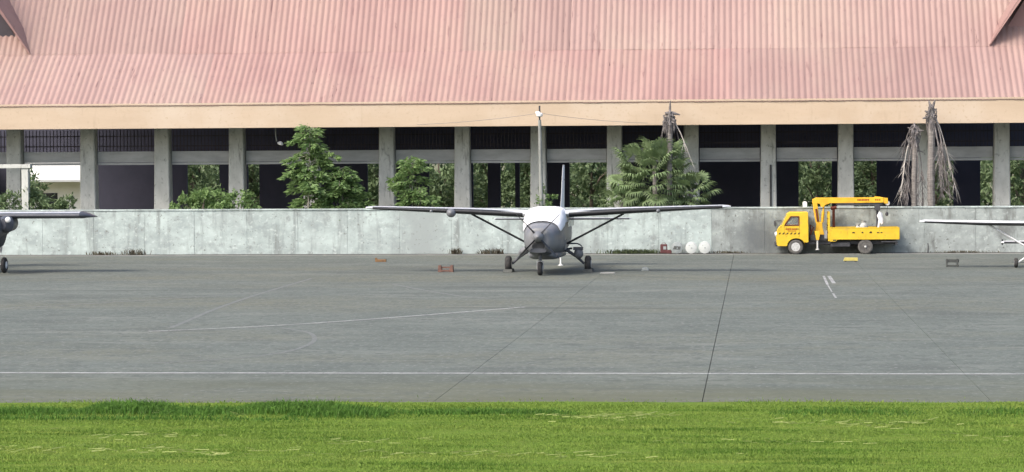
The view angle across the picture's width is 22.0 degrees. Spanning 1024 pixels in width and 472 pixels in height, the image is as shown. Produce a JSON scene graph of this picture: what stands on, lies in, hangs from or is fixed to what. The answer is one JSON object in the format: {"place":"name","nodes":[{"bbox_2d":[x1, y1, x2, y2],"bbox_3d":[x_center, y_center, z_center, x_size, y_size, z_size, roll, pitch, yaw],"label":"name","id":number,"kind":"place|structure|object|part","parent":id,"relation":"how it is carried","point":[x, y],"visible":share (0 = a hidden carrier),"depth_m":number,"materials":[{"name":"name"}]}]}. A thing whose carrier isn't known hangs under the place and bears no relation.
{"place":"outdoors","nodes":[
{"label":"outdoors","id":0,"kind":"place"},
{"bbox_2d":[30,165,79,209],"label":"white house","id":1,"kind":"structure","parent":0,"point":[64,179],"depth_m":195.51,"materials":[{"name":"paint"}]},
{"bbox_2d":[43,193,56,209],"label":"window","id":2,"kind":"structure","parent":1,"relation":"in","point":[47,194],"depth_m":195.55,"materials":[{"name":"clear glass"}]},
{"bbox_2d":[0,0,1023,210],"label":"hall building","id":3,"kind":"structure","parent":0,"point":[133,104],"depth_m":142.41,"materials":[{"name":"metal"}]},
{"bbox_2d":[275,128,282,144],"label":"hanging lamp","id":4,"kind":"object","parent":3,"relation":"hanging from","point":[280,143],"visible":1,"depth_m":141.04,"materials":[{"name":"metal"}]},
{"bbox_2d":[0,254,1023,402],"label":"apron","id":5,"kind":"object","parent":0,"point":[788,313],"visible":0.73,"depth_m":76.28,"materials":[{"name":"grey concrete"}]},
{"bbox_2d":[0,211,97,272],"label":"twin aircraft","id":6,"kind":"object","parent":5,"relation":"on","point":[8,222],"visible":1,"depth_m":115.84,"materials":[{"name":"grey paint"}]},
{"bbox_2d":[156,328,316,362],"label":"turn line","id":7,"kind":"object","parent":5,"relation":"on","point":[314,338],"visible":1,"depth_m":68.92,"materials":[{"name":"paint"}]},
{"bbox_2d":[169,279,308,327],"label":"guide line","id":8,"kind":"object","parent":5,"relation":"on","point":[185,321],"visible":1,"depth_m":89.17,"materials":[{"name":"paint"}]},
{"bbox_2d":[161,307,519,330],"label":"taxi line","id":9,"kind":"object","parent":5,"relation":"on","point":[347,320],"visible":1,"depth_m":80.43,"materials":[{"name":"paint"}]},
{"bbox_2d":[375,258,386,261],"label":"orange block","id":10,"kind":"object","parent":5,"relation":"on","point":[380,260],"depth_m":126.68,"materials":[{"name":"brown wood"}]},
{"bbox_2d":[438,265,453,271],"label":"wooden trestle","id":11,"kind":"object","parent":5,"relation":"on","point":[451,267],"visible":1,"depth_m":114.76,"materials":[{"name":"red wood"}]},
{"bbox_2d":[503,268,514,271],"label":"wheel chock","id":12,"kind":"object","parent":5,"relation":"on","point":[509,270],"visible":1,"depth_m":114.13,"materials":[{"name":"grey wood"}]},
{"bbox_2d":[0,372,1023,373],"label":"edge line","id":13,"kind":"object","parent":5,"relation":"on","point":[531,373],"visible":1,"depth_m":60.07,"materials":[{"name":"paint"}]},
{"bbox_2d":[366,165,730,274],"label":"propeller aircraft","id":14,"kind":"object","parent":5,"relation":"on","point":[547,230],"visible":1,"depth_m":113.13,"materials":[{"name":"grey paint"}]},
{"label":"crew door","id":15,"kind":"part","parent":14,"relation":"part of","materials":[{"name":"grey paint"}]},
{"bbox_2d":[96,253,1023,255],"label":"kerb","id":16,"kind":"structure","parent":5,"relation":"on","point":[528,254],"depth_m":134.79,"materials":[{"name":"concrete"}]},
{"bbox_2d":[583,268,592,271],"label":"wheel chock","id":17,"kind":"object","parent":5,"relation":"on","point":[587,270],"visible":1,"depth_m":113.78,"materials":[{"name":"grey rubber"}]},
{"bbox_2d":[599,272,614,273],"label":"metal plate","id":18,"kind":"object","parent":5,"relation":"on","point":[607,273],"visible":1,"depth_m":112.26,"materials":[{"name":"metal"}]},
{"bbox_2d":[774,196,899,253],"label":"crane truck","id":19,"kind":"object","parent":5,"relation":"on","point":[793,225],"visible":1,"depth_m":133.66,"materials":[{"name":"yellow paint"},{"name":"rubber"},{"name":"clear glass"}]},
{"bbox_2d":[860,220,867,226],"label":"sack","id":20,"kind":"object","parent":19,"relation":"on","point":[864,224],"visible":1,"depth_m":133.79,"materials":[{"name":"white fabric"}]},
{"bbox_2d":[877,212,883,226],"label":"white rag","id":21,"kind":"object","parent":19,"relation":"hanging from","point":[880,219],"visible":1,"depth_m":133.84,"materials":[{"name":"fabric"}]},
{"bbox_2d":[843,258,857,261],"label":"yellow block","id":22,"kind":"object","parent":5,"relation":"on","point":[850,259],"depth_m":123.45,"materials":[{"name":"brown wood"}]},
{"bbox_2d":[946,259,958,266],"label":"grey trestle","id":23,"kind":"object","parent":5,"relation":"on","point":[952,260],"visible":1,"depth_m":117.18,"materials":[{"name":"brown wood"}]},
{"bbox_2d":[920,220,1023,267],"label":"light aircraft","id":24,"kind":"object","parent":5,"relation":"on","point":[991,223],"visible":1,"depth_m":115.80,"materials":[{"name":"white paint"}]},
{"bbox_2d":[0,395,1023,471],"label":"lawn","id":25,"kind":"structure","parent":0,"point":[160,467],"depth_m":45.45,"materials":[{"name":"plant"}]},
{"bbox_2d":[0,410,1008,458],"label":"straw","id":26,"kind":"object","parent":25,"relation":"on","point":[568,415],"visible":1,"depth_m":45.16,"materials":[{"name":"plant"}]},
{"bbox_2d":[0,397,1023,421],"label":"weeds","id":27,"kind":"object","parent":25,"relation":"on","point":[300,408],"visible":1,"depth_m":50.64,"materials":[{"name":"green plant"}]},
{"bbox_2d":[198,161,1016,207],"bbox_3d":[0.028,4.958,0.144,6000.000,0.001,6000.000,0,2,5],"label":"ground","id":28,"kind":"structure","parent":0,"point":[436,167],"depth_m":543.11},
{"bbox_2d":[0,164,31,209],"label":"concrete frame","id":29,"kind":"object","parent":28,"relation":"on","point":[25,171],"visible":0.62,"depth_m":140.52,"materials":[{"name":"white concrete"}]},
{"bbox_2d":[0,184,76,209],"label":"shrub","id":30,"kind":"object","parent":28,"relation":"on","point":[59,204],"visible":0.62,"depth_m":140.82,"materials":[{"name":"green plant"}]},
{"bbox_2d":[30,168,54,209],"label":"background tree","id":31,"kind":"object","parent":28,"relation":"on","point":[33,182],"visible":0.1,"depth_m":170.19,"materials":[{"name":"green plant"}]},
{"bbox_2d":[188,164,219,208],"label":"background tree","id":32,"kind":"object","parent":28,"relation":"on","point":[196,175],"visible":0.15,"depth_m":167.58,"materials":[{"name":"green plant"}]},
{"bbox_2d":[169,184,261,210],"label":"shrub","id":33,"kind":"object","parent":28,"relation":"on","point":[194,199],"visible":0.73,"depth_m":139.33,"materials":[{"name":"green plant"}]},
{"bbox_2d":[210,164,259,208],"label":"background tree","id":34,"kind":"object","parent":28,"relation":"on","point":[253,178],"visible":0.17,"depth_m":170.45,"materials":[{"name":"green plant"}]},
{"bbox_2d":[278,123,341,208],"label":"young tree","id":35,"kind":"object","parent":28,"relation":"on","point":[307,184],"visible":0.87,"depth_m":138.68,"materials":[{"name":"green plant"}]},
{"bbox_2d":[306,166,374,208],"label":"young tree","id":36,"kind":"object","parent":28,"relation":"on","point":[349,186],"visible":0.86,"depth_m":138.78,"materials":[{"name":"green plant"}]},
{"bbox_2d":[368,164,396,205],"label":"background tree","id":37,"kind":"object","parent":28,"relation":"on","point":[373,172],"visible":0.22,"depth_m":167.50,"materials":[{"name":"green plant"}]},
{"bbox_2d":[385,156,442,206],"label":"young tree","id":38,"kind":"object","parent":28,"relation":"on","point":[405,187],"visible":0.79,"depth_m":138.43,"materials":[{"name":"green plant"}]},
{"bbox_2d":[429,163,484,206],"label":"background tree","id":39,"kind":"object","parent":28,"relation":"on","point":[438,187],"visible":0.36,"depth_m":166.17,"materials":[{"name":"green plant"}]},
{"bbox_2d":[473,160,525,207],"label":"background tree","id":40,"kind":"object","parent":28,"relation":"on","point":[504,186],"visible":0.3,"depth_m":168.50,"materials":[{"name":"green plant"}]},
{"bbox_2d":[0,206,1023,254],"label":"perimeter wall","id":41,"kind":"structure","parent":28,"relation":"on","point":[312,231],"depth_m":137.10,"materials":[{"name":"concrete"}]},
{"bbox_2d":[0,252,1023,255],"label":"gutter","id":42,"kind":"object","parent":28,"relation":"on","point":[488,254],"depth_m":136.45,"materials":[{"name":"grey concrete"}]},
{"bbox_2d":[86,251,122,254],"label":"weed clump","id":43,"kind":"object","parent":42,"relation":"on","point":[101,253],"visible":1,"depth_m":138.10,"materials":[{"name":"green plant"}]},
{"bbox_2d":[121,248,150,254],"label":"weed clump","id":44,"kind":"object","parent":42,"relation":"on","point":[132,252],"visible":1,"depth_m":138.06,"materials":[{"name":"green plant"}]},
{"bbox_2d":[448,246,462,253],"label":"weed clump","id":45,"kind":"object","parent":42,"relation":"on","point":[454,251],"visible":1,"depth_m":136.55,"materials":[{"name":"green plant"}]},
{"bbox_2d":[476,247,494,253],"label":"weed clump","id":46,"kind":"object","parent":42,"relation":"on","point":[486,251],"visible":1,"depth_m":136.43,"materials":[{"name":"green plant"}]},
{"bbox_2d":[491,248,504,253],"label":"weed clump","id":47,"kind":"object","parent":42,"relation":"on","point":[497,251],"visible":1,"depth_m":136.36,"materials":[{"name":"green plant"}]},
{"bbox_2d":[591,248,682,253],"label":"weed clump","id":48,"kind":"object","parent":42,"relation":"on","point":[634,251],"visible":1,"depth_m":135.52,"materials":[{"name":"green plant"}]},
{"bbox_2d":[660,243,666,252],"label":"red can","id":49,"kind":"object","parent":42,"relation":"on","point":[663,248],"visible":1,"depth_m":135.21,"materials":[{"name":"red metal"}]},
{"bbox_2d":[671,242,682,252],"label":"drum","id":50,"kind":"object","parent":42,"relation":"on","point":[676,247],"visible":1,"depth_m":134.79,"materials":[{"name":"white metal"}]},
{"bbox_2d":[685,242,696,252],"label":"drum","id":51,"kind":"object","parent":42,"relation":"on","point":[690,247],"visible":1,"depth_m":134.70,"materials":[{"name":"white plastic"}]},
{"bbox_2d":[699,241,710,252],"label":"drum","id":52,"kind":"object","parent":42,"relation":"on","point":[704,246],"visible":1,"depth_m":134.63,"materials":[{"name":"white plastic"}]},
{"bbox_2d":[711,250,750,252],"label":"weed clump","id":53,"kind":"object","parent":42,"relation":"on","point":[728,252],"visible":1,"depth_m":135.49,"materials":[{"name":"green plant"}]},
{"bbox_2d":[930,250,994,252],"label":"weed clump","id":54,"kind":"object","parent":42,"relation":"on","point":[962,251],"visible":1,"depth_m":134.46,"materials":[{"name":"green plant"}]},
{"bbox_2d":[535,106,542,205],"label":"utility pole","id":55,"kind":"object","parent":28,"relation":"on","point":[538,114],"visible":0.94,"depth_m":137.19,"materials":[{"name":"concrete"}]},
{"bbox_2d":[417,113,535,124],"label":"overhead wire","id":56,"kind":"object","parent":55,"relation":"attached to","point":[477,120],"visible":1,"depth_m":138.19,"materials":[{"name":"black metal"}]},
{"bbox_2d":[542,113,638,122],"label":"overhead wire","id":57,"kind":"object","parent":55,"relation":"attached to","point":[592,119],"visible":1,"depth_m":137.70,"materials":[{"name":"black metal"}]},
{"bbox_2d":[505,160,575,207],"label":"background tree","id":58,"kind":"object","parent":28,"relation":"on","point":[524,175],"visible":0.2,"depth_m":166.30,"materials":[{"name":"green plant"}]},
{"bbox_2d":[534,183,557,205],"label":"climbing vine","id":59,"kind":"object","parent":28,"relation":"on","point":[547,203],"visible":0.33,"depth_m":137.28,"materials":[{"name":"green plant"}]},
{"bbox_2d":[570,162,606,207],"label":"background tree","id":60,"kind":"object","parent":28,"relation":"on","point":[591,169],"visible":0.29,"depth_m":169.71,"materials":[{"name":"green plant"}]},
{"bbox_2d":[188,157,1020,207],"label":"hedge","id":61,"kind":"object","parent":28,"relation":"on","point":[807,196],"visible":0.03,"depth_m":178.72,"materials":[{"name":"green plant"}]},
{"bbox_2d":[598,180,649,206],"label":"fan palm","id":62,"kind":"object","parent":28,"relation":"on","point":[612,194],"visible":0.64,"depth_m":137.50,"materials":[{"name":"green plant"}]},
{"bbox_2d":[605,136,699,206],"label":"fan palm","id":63,"kind":"object","parent":28,"relation":"on","point":[650,153],"visible":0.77,"depth_m":137.06,"materials":[{"name":"green plant"}]},
{"bbox_2d":[660,101,694,205],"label":"dead palm","id":64,"kind":"object","parent":28,"relation":"on","point":[669,123],"visible":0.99,"depth_m":136.87,"materials":[{"name":"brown plant"}]},
{"bbox_2d":[666,170,720,205],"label":"fan palm","id":65,"kind":"object","parent":28,"relation":"on","point":[702,176],"visible":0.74,"depth_m":137.06,"materials":[{"name":"green plant"}]},
{"bbox_2d":[799,158,862,206],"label":"background tree","id":66,"kind":"object","parent":28,"relation":"on","point":[815,181],"visible":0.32,"depth_m":163.83,"materials":[{"name":"green plant"}]},
{"bbox_2d":[829,158,876,205],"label":"background tree","id":67,"kind":"object","parent":28,"relation":"on","point":[864,181],"visible":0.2,"depth_m":165.59,"materials":[{"name":"green plant"}]},
{"bbox_2d":[893,123,927,205],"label":"dead palm","id":68,"kind":"object","parent":28,"relation":"on","point":[913,139],"visible":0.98,"depth_m":135.90,"materials":[{"name":"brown plant"}]},
{"bbox_2d":[923,100,960,205],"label":"dead palm","id":69,"kind":"object","parent":28,"relation":"on","point":[931,119],"visible":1,"depth_m":135.71,"materials":[{"name":"grey-brown bark"},{"name":"dry dead fronds"}]},
{"bbox_2d":[934,160,952,205],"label":"background tree","id":70,"kind":"object","parent":28,"relation":"on","point":[938,200],"visible":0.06,"depth_m":167.17,"materials":[{"name":"green plant"}]},
{"bbox_2d":[980,157,1023,207],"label":"background tree","id":71,"kind":"object","parent":28,"relation":"on","point":[1017,188],"visible":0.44,"depth_m":163.27,"materials":[{"name":"green plant"}]}
]}

